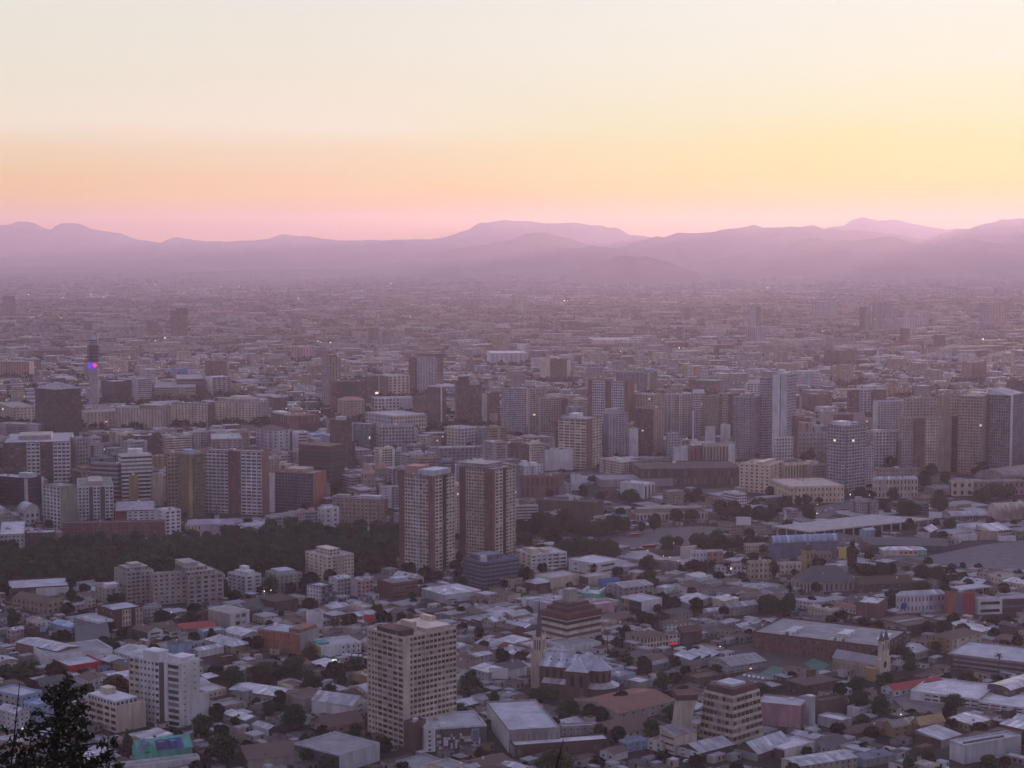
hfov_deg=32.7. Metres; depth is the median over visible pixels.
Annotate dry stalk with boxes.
[10,683,19,767]
[555,740,564,767]
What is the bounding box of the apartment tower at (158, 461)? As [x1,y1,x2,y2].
[152,454,165,471]
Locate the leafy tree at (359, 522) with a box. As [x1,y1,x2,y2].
[354,519,367,526]
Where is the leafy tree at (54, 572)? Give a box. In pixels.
[43,567,61,577]
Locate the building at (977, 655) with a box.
[947,640,1023,674]
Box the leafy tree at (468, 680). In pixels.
[459,669,483,693]
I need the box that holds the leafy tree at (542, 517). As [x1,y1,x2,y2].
[534,511,554,532]
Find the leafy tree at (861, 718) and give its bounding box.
[853,713,872,724]
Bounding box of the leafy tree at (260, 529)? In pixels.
[257,525,264,536]
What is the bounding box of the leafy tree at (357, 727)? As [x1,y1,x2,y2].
[350,722,362,736]
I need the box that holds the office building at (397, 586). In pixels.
[377,575,417,598]
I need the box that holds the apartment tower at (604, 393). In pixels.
[588,378,633,422]
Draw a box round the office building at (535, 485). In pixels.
[520,474,563,496]
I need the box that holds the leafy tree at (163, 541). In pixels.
[156,538,169,545]
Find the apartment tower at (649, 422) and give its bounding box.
[635,406,663,455]
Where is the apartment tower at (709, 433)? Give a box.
[705,426,714,441]
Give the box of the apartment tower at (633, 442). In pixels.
[629,428,637,456]
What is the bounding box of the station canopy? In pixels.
[950,583,991,593]
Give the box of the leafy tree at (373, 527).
[371,523,377,533]
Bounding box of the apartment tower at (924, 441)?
[898,416,951,471]
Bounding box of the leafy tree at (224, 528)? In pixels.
[219,524,233,537]
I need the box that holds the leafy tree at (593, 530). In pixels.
[586,521,604,536]
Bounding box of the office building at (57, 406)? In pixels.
[35,382,81,434]
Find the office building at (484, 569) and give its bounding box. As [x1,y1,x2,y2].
[463,551,518,587]
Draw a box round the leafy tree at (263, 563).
[250,556,273,576]
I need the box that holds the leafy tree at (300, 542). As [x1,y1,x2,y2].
[295,537,314,548]
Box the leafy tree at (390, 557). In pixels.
[384,550,396,566]
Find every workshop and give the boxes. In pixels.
[0,646,9,655]
[0,679,25,686]
[113,644,147,658]
[243,596,264,600]
[349,683,366,694]
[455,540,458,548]
[457,657,481,672]
[490,589,520,601]
[543,591,561,594]
[601,611,631,620]
[601,625,612,634]
[1014,616,1023,623]
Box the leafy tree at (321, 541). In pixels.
[313,537,326,548]
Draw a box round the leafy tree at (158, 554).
[148,552,165,566]
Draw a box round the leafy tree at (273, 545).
[265,542,285,548]
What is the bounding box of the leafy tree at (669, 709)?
[660,704,673,720]
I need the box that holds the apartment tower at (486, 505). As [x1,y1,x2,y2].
[459,459,514,556]
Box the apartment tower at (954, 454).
[951,415,957,470]
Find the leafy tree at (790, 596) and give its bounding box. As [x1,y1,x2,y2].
[783,593,795,610]
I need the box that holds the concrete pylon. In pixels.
[802,694,817,727]
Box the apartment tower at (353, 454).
[352,441,354,467]
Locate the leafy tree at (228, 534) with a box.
[224,529,233,538]
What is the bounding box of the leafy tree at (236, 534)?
[230,530,246,543]
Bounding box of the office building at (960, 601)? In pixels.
[944,589,974,614]
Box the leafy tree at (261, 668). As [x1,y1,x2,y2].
[245,661,277,675]
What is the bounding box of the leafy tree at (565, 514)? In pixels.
[554,507,573,524]
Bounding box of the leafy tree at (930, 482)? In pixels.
[918,473,931,485]
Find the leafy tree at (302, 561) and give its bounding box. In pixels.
[297,549,307,569]
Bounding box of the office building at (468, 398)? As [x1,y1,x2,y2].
[455,376,481,423]
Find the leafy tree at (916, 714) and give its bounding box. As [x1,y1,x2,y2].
[906,712,924,716]
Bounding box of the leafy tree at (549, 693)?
[537,685,559,703]
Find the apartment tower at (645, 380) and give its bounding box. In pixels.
[616,369,656,392]
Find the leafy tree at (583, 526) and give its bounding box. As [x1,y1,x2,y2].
[573,519,593,536]
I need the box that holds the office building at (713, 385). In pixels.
[689,378,730,394]
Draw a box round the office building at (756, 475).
[739,458,783,492]
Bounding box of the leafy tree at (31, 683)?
[24,678,39,689]
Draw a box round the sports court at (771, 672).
[758,666,783,677]
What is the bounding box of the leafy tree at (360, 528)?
[354,523,367,533]
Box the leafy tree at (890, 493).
[886,487,900,501]
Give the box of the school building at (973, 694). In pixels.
[910,676,989,707]
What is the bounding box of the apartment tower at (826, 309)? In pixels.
[812,301,836,317]
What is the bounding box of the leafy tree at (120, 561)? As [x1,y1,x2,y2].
[107,555,131,576]
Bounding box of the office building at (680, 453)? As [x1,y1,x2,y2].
[673,446,687,460]
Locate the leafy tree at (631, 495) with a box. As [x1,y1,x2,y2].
[618,488,640,503]
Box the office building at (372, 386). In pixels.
[354,375,378,402]
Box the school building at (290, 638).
[257,622,318,654]
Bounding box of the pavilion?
[17,501,39,523]
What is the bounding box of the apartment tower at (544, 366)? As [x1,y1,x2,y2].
[540,354,549,380]
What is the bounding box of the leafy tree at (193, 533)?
[185,529,200,539]
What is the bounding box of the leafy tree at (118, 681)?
[99,673,128,692]
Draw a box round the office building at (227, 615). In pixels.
[208,604,249,627]
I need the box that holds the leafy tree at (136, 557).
[126,551,147,564]
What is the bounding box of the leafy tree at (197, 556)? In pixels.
[189,550,203,562]
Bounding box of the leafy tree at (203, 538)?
[196,536,213,543]
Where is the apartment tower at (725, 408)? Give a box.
[719,392,733,435]
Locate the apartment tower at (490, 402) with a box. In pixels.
[482,391,499,423]
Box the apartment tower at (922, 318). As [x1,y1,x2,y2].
[918,311,928,325]
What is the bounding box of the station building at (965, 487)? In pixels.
[949,478,1023,495]
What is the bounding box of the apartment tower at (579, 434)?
[555,412,601,468]
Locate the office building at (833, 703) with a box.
[815,693,846,714]
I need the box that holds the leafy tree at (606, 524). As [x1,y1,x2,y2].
[591,518,613,535]
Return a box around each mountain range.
[0,220,651,271]
[0,232,688,277]
[49,225,938,272]
[102,236,1023,278]
[826,217,960,240]
[929,218,1023,245]
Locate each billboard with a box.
[364,614,374,624]
[489,668,507,679]
[736,517,750,534]
[838,548,846,559]
[929,512,941,518]
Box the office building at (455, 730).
[422,710,486,751]
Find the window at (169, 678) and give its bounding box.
[168,677,178,681]
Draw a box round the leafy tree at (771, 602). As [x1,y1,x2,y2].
[761,593,780,614]
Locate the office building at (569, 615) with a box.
[540,587,601,639]
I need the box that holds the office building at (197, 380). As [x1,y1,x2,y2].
[175,374,203,394]
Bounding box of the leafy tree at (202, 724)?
[191,713,212,738]
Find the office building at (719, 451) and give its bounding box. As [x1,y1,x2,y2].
[702,441,734,463]
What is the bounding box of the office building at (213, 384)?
[204,375,230,395]
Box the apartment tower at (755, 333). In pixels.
[745,326,765,341]
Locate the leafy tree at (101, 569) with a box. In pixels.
[91,566,111,578]
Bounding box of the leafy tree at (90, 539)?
[82,533,97,548]
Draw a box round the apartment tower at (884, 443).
[873,429,895,466]
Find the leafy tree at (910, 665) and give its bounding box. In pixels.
[901,649,917,674]
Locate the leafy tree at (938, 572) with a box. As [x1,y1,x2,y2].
[928,565,946,581]
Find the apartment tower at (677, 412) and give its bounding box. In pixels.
[665,393,690,435]
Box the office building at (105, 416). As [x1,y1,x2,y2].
[81,409,114,427]
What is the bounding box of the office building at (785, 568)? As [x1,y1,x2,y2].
[777,561,800,574]
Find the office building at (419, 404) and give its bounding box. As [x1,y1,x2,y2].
[412,396,426,412]
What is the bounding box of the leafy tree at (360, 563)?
[354,558,369,571]
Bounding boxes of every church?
[531,593,619,696]
[832,630,890,681]
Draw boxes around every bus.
[629,533,641,536]
[642,544,655,547]
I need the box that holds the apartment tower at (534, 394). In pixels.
[528,387,543,433]
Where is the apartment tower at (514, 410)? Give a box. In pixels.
[501,387,527,432]
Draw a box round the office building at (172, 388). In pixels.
[154,381,195,399]
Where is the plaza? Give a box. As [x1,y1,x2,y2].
[623,547,701,566]
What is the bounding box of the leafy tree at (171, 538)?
[157,534,176,543]
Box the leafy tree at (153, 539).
[140,536,157,543]
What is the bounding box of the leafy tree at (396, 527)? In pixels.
[392,522,398,533]
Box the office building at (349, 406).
[337,396,364,418]
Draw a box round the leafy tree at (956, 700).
[940,693,965,707]
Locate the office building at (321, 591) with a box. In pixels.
[307,582,332,601]
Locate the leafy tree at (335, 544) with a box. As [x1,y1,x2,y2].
[331,541,339,546]
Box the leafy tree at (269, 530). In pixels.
[259,526,280,538]
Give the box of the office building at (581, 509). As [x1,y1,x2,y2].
[536,496,603,520]
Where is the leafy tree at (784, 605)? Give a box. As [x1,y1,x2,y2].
[778,597,792,610]
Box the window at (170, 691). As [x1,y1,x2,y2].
[169,690,178,694]
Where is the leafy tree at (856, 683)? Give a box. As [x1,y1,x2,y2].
[847,677,868,690]
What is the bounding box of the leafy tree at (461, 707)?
[457,702,469,710]
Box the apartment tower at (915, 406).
[903,396,935,416]
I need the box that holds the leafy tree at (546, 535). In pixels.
[539,525,557,540]
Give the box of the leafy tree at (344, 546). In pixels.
[338,541,359,557]
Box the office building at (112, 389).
[101,379,131,401]
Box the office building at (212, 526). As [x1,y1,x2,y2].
[187,519,234,536]
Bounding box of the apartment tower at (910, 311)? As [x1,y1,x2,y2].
[906,306,913,316]
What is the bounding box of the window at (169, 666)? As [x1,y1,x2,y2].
[168,664,177,669]
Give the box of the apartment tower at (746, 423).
[733,393,759,459]
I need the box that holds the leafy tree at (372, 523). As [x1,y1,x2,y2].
[368,520,382,531]
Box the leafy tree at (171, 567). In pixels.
[163,561,174,570]
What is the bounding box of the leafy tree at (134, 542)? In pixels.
[123,539,141,552]
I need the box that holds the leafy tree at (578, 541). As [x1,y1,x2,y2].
[567,535,592,555]
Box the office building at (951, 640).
[930,628,982,653]
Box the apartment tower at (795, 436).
[793,415,797,458]
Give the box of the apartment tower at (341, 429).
[330,416,351,468]
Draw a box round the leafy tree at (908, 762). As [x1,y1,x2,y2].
[902,756,915,767]
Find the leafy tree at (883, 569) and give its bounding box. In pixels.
[876,564,890,575]
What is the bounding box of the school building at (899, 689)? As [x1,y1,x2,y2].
[881,676,942,696]
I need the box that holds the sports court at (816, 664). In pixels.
[804,658,828,670]
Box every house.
[0,612,9,623]
[0,655,17,664]
[0,684,41,707]
[0,703,28,731]
[0,733,29,741]
[0,740,22,759]
[6,626,24,638]
[12,591,63,613]
[18,741,46,753]
[18,750,51,762]
[24,625,39,637]
[24,697,53,726]
[26,615,50,628]
[32,735,70,748]
[37,672,74,686]
[54,680,82,689]
[54,701,84,716]
[60,730,83,743]
[71,601,85,611]
[75,671,108,688]
[76,590,94,597]
[78,749,108,763]
[88,745,116,753]
[89,734,119,750]
[93,653,126,667]
[106,670,128,675]
[112,659,128,670]
[118,738,135,747]
[122,730,146,737]
[131,623,162,639]
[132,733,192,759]
[133,728,173,739]
[150,620,175,632]
[152,640,191,648]
[164,625,181,636]
[167,639,190,653]
[170,763,196,767]
[183,609,207,622]
[191,643,223,657]
[200,672,218,683]
[200,677,210,684]
[200,683,225,697]
[204,634,250,653]
[209,698,244,718]
[217,653,236,663]
[222,709,255,726]
[224,663,251,670]
[232,733,251,753]
[234,600,264,607]
[243,658,280,665]
[251,720,278,735]
[260,593,297,610]
[266,738,290,742]
[277,657,311,674]
[277,678,302,689]
[278,614,300,618]
[278,713,314,724]
[281,615,306,623]
[287,593,306,602]
[296,608,329,615]
[311,657,342,668]
[311,710,364,732]
[318,505,338,526]
[319,602,349,610]
[328,574,350,594]
[332,607,362,612]
[338,688,362,695]
[339,632,366,642]
[343,624,368,633]
[348,609,377,620]
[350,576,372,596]
[350,602,372,609]
[353,669,366,683]
[356,630,366,636]
[361,642,366,650]
[387,608,417,620]
[393,570,422,580]
[394,753,440,767]
[431,758,466,767]
[456,762,479,767]
[457,630,473,642]
[457,642,472,651]
[457,651,468,657]
[457,672,476,689]
[457,680,459,690]
[457,697,479,709]
[463,753,513,765]
[465,607,485,614]
[466,651,492,661]
[468,603,494,610]
[469,646,497,662]
[470,663,502,680]
[470,691,505,705]
[472,643,492,647]
[475,637,512,647]
[477,762,511,767]
[480,716,490,728]
[482,606,514,613]
[482,615,506,628]
[492,659,526,678]
[493,621,523,634]
[497,634,530,643]
[497,644,529,649]
[498,689,523,698]
[500,761,533,767]
[504,609,530,620]
[505,647,530,659]
[509,619,536,632]
[514,616,536,622]
[516,639,549,647]
[522,645,551,651]
[522,661,530,674]
[524,577,549,590]
[529,598,552,612]
[530,618,536,624]
[541,595,561,600]
[547,645,561,651]
[554,647,574,653]
[560,716,583,722]
[564,481,571,492]
[581,586,606,598]
[589,597,618,604]
[596,653,619,662]
[600,487,617,498]
[600,745,627,760]
[601,617,617,626]
[605,661,623,670]
[611,669,635,683]
[615,619,639,625]
[619,736,646,751]
[629,650,649,657]
[631,653,668,665]
[647,735,664,751]
[651,658,668,670]
[656,584,674,593]
[658,723,697,754]
[659,617,694,629]
[662,607,692,618]
[664,630,679,644]
[668,580,701,592]
[671,684,703,693]
[677,624,702,644]
[677,735,734,760]
[684,670,721,685]
[685,571,712,582]
[691,549,722,562]
[691,716,700,735]
[693,643,724,650]
[693,709,701,716]
[694,702,702,710]
[696,692,703,701]
[699,621,723,631]
[702,607,719,615]
[712,594,738,606]
[714,563,746,573]
[716,587,745,595]
[730,621,754,627]
[737,591,764,600]
[742,583,770,588]
[742,621,768,632]
[744,542,765,552]
[751,592,782,601]
[754,618,774,622]
[758,586,788,593]
[782,666,818,676]
[786,668,837,694]
[790,729,821,739]
[806,614,826,620]
[808,604,839,615]
[812,733,850,751]
[814,551,831,560]
[834,601,855,613]
[839,742,876,752]
[845,596,860,602]
[847,703,871,716]
[855,748,893,767]
[859,542,869,550]
[868,694,877,711]
[884,716,914,737]
[886,608,898,613]
[893,643,928,659]
[911,713,945,734]
[913,759,939,767]
[948,711,990,731]
[951,619,975,628]
[960,576,991,589]
[968,623,991,632]
[968,731,987,736]
[974,621,993,625]
[975,592,984,596]
[982,633,997,642]
[985,727,1022,734]
[988,572,1013,584]
[994,634,1023,646]
[998,620,1022,633]
[999,718,1023,731]
[1003,577,1023,587]
[1010,587,1023,592]
[1012,713,1023,720]
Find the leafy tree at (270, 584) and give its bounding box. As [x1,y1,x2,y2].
[262,576,278,594]
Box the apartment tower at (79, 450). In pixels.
[69,436,88,468]
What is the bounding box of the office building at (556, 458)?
[545,448,572,470]
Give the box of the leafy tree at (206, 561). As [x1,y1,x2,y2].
[200,558,215,568]
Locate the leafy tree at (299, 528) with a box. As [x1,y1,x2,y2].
[289,522,308,537]
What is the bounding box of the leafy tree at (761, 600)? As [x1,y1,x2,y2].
[759,595,780,612]
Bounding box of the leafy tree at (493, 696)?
[487,690,500,700]
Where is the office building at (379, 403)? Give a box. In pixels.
[371,396,411,410]
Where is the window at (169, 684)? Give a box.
[168,683,178,688]
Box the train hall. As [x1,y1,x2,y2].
[974,465,1023,478]
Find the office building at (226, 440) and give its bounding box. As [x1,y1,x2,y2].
[211,432,242,448]
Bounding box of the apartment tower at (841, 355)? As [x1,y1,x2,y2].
[824,349,856,363]
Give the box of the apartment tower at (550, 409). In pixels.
[538,397,567,435]
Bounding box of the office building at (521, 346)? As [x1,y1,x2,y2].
[516,344,526,349]
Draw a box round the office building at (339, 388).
[330,379,365,412]
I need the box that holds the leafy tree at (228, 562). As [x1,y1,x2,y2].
[218,551,239,574]
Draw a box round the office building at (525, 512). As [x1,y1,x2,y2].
[515,503,537,520]
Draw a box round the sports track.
[727,643,837,675]
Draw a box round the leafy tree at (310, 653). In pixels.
[301,646,318,660]
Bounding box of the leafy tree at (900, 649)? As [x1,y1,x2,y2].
[895,643,910,655]
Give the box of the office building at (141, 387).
[132,377,151,401]
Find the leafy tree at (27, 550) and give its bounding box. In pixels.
[20,545,36,555]
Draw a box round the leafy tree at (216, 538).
[211,533,223,544]
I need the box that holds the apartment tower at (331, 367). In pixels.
[321,355,340,407]
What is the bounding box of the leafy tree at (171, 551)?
[163,545,179,559]
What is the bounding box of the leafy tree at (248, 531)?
[242,526,258,536]
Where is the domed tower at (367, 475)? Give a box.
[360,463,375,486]
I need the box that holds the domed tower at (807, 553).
[799,536,814,569]
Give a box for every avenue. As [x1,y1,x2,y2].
[601,526,717,549]
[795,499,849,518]
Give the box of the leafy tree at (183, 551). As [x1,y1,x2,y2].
[173,544,190,558]
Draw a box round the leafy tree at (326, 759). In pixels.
[317,754,333,767]
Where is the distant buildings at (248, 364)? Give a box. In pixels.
[0,276,1023,767]
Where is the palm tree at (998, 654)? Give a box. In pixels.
[993,653,1002,674]
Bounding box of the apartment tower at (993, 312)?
[981,302,1006,324]
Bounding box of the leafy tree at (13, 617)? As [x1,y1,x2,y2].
[6,607,21,626]
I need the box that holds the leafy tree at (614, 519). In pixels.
[605,514,620,535]
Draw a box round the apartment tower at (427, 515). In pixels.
[399,463,454,573]
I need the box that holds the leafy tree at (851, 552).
[847,540,856,573]
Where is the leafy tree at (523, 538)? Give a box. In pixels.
[515,531,534,544]
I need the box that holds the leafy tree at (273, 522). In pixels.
[262,518,281,528]
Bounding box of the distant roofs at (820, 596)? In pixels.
[0,276,1023,767]
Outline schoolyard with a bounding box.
[894,694,975,714]
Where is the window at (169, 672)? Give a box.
[168,671,177,675]
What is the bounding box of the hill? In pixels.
[0,256,1023,283]
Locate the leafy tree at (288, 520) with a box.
[283,517,298,533]
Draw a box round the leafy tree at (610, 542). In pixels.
[605,538,618,556]
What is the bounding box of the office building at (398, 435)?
[376,423,414,446]
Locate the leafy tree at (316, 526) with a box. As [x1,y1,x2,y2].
[307,521,322,533]
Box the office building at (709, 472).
[630,460,738,485]
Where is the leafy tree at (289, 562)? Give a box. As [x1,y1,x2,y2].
[274,558,303,573]
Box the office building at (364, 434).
[352,422,375,447]
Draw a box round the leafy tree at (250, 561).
[237,556,258,569]
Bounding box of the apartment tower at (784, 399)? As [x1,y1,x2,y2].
[772,369,796,457]
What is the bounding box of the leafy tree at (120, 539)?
[113,535,130,542]
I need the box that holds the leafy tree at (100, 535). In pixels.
[94,530,109,540]
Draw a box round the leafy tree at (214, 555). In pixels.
[202,550,221,569]
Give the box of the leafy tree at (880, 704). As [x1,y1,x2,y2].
[869,693,891,715]
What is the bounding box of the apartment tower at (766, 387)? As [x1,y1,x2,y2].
[760,377,772,457]
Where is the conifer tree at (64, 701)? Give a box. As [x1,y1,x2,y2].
[0,670,125,767]
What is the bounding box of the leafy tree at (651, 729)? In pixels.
[642,717,659,737]
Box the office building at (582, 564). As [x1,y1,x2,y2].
[569,555,619,572]
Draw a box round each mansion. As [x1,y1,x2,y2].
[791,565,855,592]
[855,575,913,592]
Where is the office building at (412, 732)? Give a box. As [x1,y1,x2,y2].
[403,717,425,752]
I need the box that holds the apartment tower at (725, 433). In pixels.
[720,423,729,441]
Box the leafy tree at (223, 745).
[206,732,239,763]
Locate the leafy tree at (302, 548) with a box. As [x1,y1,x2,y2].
[297,546,312,556]
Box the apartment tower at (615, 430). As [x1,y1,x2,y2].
[603,408,627,455]
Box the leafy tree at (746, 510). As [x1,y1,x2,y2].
[739,504,753,518]
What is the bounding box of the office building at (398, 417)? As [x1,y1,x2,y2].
[365,410,426,430]
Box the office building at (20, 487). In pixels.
[0,472,43,503]
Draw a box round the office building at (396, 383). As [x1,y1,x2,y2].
[378,374,409,395]
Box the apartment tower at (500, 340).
[492,332,509,349]
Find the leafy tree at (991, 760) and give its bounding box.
[980,754,998,767]
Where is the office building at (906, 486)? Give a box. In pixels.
[872,476,917,498]
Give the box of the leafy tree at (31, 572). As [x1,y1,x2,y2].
[22,567,45,578]
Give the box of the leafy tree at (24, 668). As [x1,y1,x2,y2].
[3,660,42,677]
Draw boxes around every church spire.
[214,504,218,518]
[876,351,879,363]
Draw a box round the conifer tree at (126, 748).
[118,728,132,756]
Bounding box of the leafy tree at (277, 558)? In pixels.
[269,553,289,567]
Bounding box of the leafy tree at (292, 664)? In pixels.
[281,655,305,676]
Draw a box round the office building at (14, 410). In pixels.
[0,401,34,421]
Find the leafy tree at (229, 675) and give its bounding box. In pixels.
[217,665,245,686]
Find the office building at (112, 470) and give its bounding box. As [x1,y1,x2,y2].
[91,461,120,502]
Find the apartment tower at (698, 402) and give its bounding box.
[690,389,705,437]
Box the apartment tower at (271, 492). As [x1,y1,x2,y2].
[269,472,274,511]
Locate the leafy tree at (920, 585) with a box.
[911,580,932,589]
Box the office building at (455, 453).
[436,445,480,462]
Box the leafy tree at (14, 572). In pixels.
[3,566,27,582]
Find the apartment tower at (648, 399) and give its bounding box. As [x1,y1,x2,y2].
[634,392,664,433]
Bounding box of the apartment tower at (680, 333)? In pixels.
[676,327,684,339]
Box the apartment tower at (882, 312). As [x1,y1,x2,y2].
[872,301,892,329]
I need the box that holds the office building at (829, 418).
[820,412,864,425]
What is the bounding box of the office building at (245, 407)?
[215,395,268,423]
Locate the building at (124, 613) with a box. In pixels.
[97,601,142,627]
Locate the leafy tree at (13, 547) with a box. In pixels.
[4,540,21,556]
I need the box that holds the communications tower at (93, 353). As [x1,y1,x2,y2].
[87,335,99,403]
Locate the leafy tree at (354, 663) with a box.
[347,657,362,670]
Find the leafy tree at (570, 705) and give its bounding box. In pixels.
[557,698,580,716]
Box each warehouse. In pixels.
[8,576,68,597]
[16,637,78,653]
[33,639,112,664]
[51,619,75,632]
[53,654,101,672]
[74,615,109,641]
[76,613,113,623]
[80,753,199,767]
[175,620,216,634]
[198,626,225,639]
[226,626,257,639]
[229,682,296,699]
[239,740,301,767]
[283,687,319,710]
[294,731,379,767]
[306,609,322,629]
[310,635,360,656]
[311,690,367,716]
[421,583,480,603]
[487,351,527,363]
[487,699,559,752]
[510,733,608,757]
[522,594,561,606]
[535,570,579,588]
[546,636,600,653]
[559,722,593,735]
[576,688,674,720]
[579,572,609,585]
[588,337,642,343]
[589,600,614,612]
[593,474,673,486]
[594,714,667,741]
[598,577,620,587]
[624,675,652,688]
[674,647,720,665]
[678,592,708,610]
[708,652,766,672]
[721,600,757,615]
[734,731,790,761]
[769,533,837,559]
[771,735,815,757]
[780,750,857,767]
[817,712,851,727]
[819,563,847,571]
[842,721,885,739]
[859,527,874,536]
[860,537,948,551]
[875,613,938,633]
[878,546,926,555]
[915,724,961,748]
[916,524,937,537]
[942,510,988,519]
[949,730,1021,763]
[952,533,976,540]
[977,531,997,539]
[987,501,1023,519]
[997,535,1015,540]
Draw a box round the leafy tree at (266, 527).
[262,523,272,533]
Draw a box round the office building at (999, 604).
[974,595,1023,614]
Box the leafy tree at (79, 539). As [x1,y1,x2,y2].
[71,532,85,547]
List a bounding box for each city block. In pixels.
[0,445,2,468]
[0,508,10,512]
[0,512,15,527]
[25,528,61,533]
[87,435,101,442]
[88,441,103,456]
[88,455,113,466]
[102,442,118,454]
[108,452,117,461]
[109,429,132,441]
[115,431,134,443]
[117,432,137,447]
[123,439,146,452]
[128,432,161,454]
[146,429,167,433]
[157,427,176,433]
[157,466,165,472]
[161,432,179,439]
[162,440,163,454]
[163,474,165,500]
[164,435,190,454]
[176,426,192,432]
[176,432,193,448]
[186,429,210,449]
[240,521,267,528]
[265,512,298,527]
[269,450,291,462]
[269,455,284,473]
[271,452,289,462]
[279,461,298,469]
[288,508,317,522]
[291,449,298,463]
[309,432,326,437]
[320,433,329,442]
[326,422,329,432]
[326,483,329,496]
[333,492,358,496]
[342,473,359,492]
[345,469,357,473]
[348,484,376,494]
[374,446,394,475]
[376,483,398,505]
[387,465,401,484]
[393,466,404,485]
[394,512,398,523]
[395,447,401,465]
[400,450,427,465]
[402,442,424,452]
[411,455,441,466]
[433,458,454,471]
[455,482,458,533]
[457,458,475,481]
[476,425,490,444]
[483,439,507,459]
[487,425,507,441]
[494,458,518,464]
[507,463,519,497]
[508,436,521,442]
[508,442,527,461]
[519,460,542,475]
[519,498,535,504]
[521,434,540,441]
[522,440,544,472]
[543,509,560,516]
[549,437,554,449]
[555,494,583,497]
[566,405,584,414]
[572,397,587,414]
[593,514,618,531]
[600,456,627,473]
[612,459,637,473]
[628,421,634,438]
[663,438,688,453]
[682,364,708,378]
[683,439,704,444]
[689,441,714,444]
[712,503,722,516]
[723,490,746,520]
[794,372,820,388]
[796,395,801,408]
[798,416,811,421]
[798,421,812,431]
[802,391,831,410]
[804,460,814,477]
[806,462,826,478]
[813,424,826,431]
[818,452,826,463]
[836,532,861,542]
[849,496,878,514]
[857,384,883,388]
[865,429,875,441]
[865,438,870,446]
[892,500,927,511]
[894,429,898,438]
[896,441,898,458]
[956,522,983,532]
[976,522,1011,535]
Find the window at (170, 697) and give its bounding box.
[169,696,178,700]
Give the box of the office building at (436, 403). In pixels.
[427,384,445,427]
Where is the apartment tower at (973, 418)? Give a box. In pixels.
[957,392,988,474]
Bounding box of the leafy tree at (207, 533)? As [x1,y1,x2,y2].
[201,531,211,537]
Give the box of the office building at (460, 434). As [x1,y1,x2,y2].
[444,425,477,445]
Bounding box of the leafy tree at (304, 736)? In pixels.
[298,733,309,740]
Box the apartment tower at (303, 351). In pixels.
[291,346,314,359]
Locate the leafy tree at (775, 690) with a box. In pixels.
[760,686,783,696]
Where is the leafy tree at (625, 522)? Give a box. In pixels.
[618,516,631,534]
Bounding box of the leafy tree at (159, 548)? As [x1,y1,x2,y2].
[149,542,169,556]
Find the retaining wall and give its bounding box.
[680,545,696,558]
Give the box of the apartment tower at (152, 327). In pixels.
[146,321,158,334]
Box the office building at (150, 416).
[115,404,170,428]
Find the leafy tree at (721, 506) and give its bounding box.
[712,499,727,518]
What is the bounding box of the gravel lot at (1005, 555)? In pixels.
[875,540,1023,569]
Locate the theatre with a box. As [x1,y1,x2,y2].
[761,694,805,727]
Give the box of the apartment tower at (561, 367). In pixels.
[550,358,570,380]
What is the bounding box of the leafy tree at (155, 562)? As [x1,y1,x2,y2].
[146,555,166,571]
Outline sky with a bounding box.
[0,0,1023,242]
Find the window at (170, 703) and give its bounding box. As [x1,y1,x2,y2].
[169,702,178,706]
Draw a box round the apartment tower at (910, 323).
[894,318,916,330]
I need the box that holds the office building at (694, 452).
[688,444,701,460]
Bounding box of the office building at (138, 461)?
[118,448,151,499]
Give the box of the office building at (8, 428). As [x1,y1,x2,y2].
[0,421,45,434]
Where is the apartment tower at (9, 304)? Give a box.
[2,296,15,313]
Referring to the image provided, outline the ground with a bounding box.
[0,272,1023,767]
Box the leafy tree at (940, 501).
[929,489,948,511]
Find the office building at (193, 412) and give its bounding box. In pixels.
[171,401,215,426]
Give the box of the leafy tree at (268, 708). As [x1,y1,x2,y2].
[261,701,275,716]
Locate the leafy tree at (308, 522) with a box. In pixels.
[299,519,312,527]
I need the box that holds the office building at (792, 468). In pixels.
[781,459,804,477]
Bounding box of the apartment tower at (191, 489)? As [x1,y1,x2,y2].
[177,449,205,517]
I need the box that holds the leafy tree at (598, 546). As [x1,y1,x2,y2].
[580,537,607,555]
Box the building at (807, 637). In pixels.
[752,617,906,658]
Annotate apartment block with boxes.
[0,360,33,376]
[0,520,24,548]
[3,431,72,482]
[25,529,55,545]
[43,482,77,528]
[62,520,164,539]
[71,466,90,483]
[77,476,113,520]
[85,685,145,732]
[95,581,121,603]
[114,561,153,602]
[115,500,154,519]
[128,647,199,727]
[143,604,161,619]
[151,570,185,604]
[155,507,180,534]
[174,558,223,602]
[191,689,208,721]
[205,360,229,375]
[228,565,260,592]
[256,424,289,451]
[265,567,301,592]
[292,430,308,449]
[305,545,353,581]
[332,494,387,523]
[380,485,397,507]
[489,413,497,423]
[516,546,566,569]
[607,579,653,598]
[745,380,759,395]
[774,436,792,459]
[836,364,852,381]
[872,400,902,429]
[884,387,911,396]
[961,361,986,380]
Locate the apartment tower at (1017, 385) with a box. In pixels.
[1007,379,1023,391]
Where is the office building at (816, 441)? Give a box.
[798,431,826,453]
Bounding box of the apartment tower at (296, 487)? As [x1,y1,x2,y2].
[275,466,325,509]
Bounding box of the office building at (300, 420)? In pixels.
[271,410,319,430]
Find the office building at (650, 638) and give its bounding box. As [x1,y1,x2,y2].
[625,629,668,647]
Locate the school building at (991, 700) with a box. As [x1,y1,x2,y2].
[978,692,1023,713]
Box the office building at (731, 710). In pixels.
[698,677,763,750]
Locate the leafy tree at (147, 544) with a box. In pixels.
[138,541,155,550]
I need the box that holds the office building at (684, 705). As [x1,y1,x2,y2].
[672,689,697,726]
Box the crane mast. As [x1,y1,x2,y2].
[692,411,694,438]
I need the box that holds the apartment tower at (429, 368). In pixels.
[417,353,442,393]
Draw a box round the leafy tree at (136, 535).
[128,530,144,540]
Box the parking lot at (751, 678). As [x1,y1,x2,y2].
[733,672,773,682]

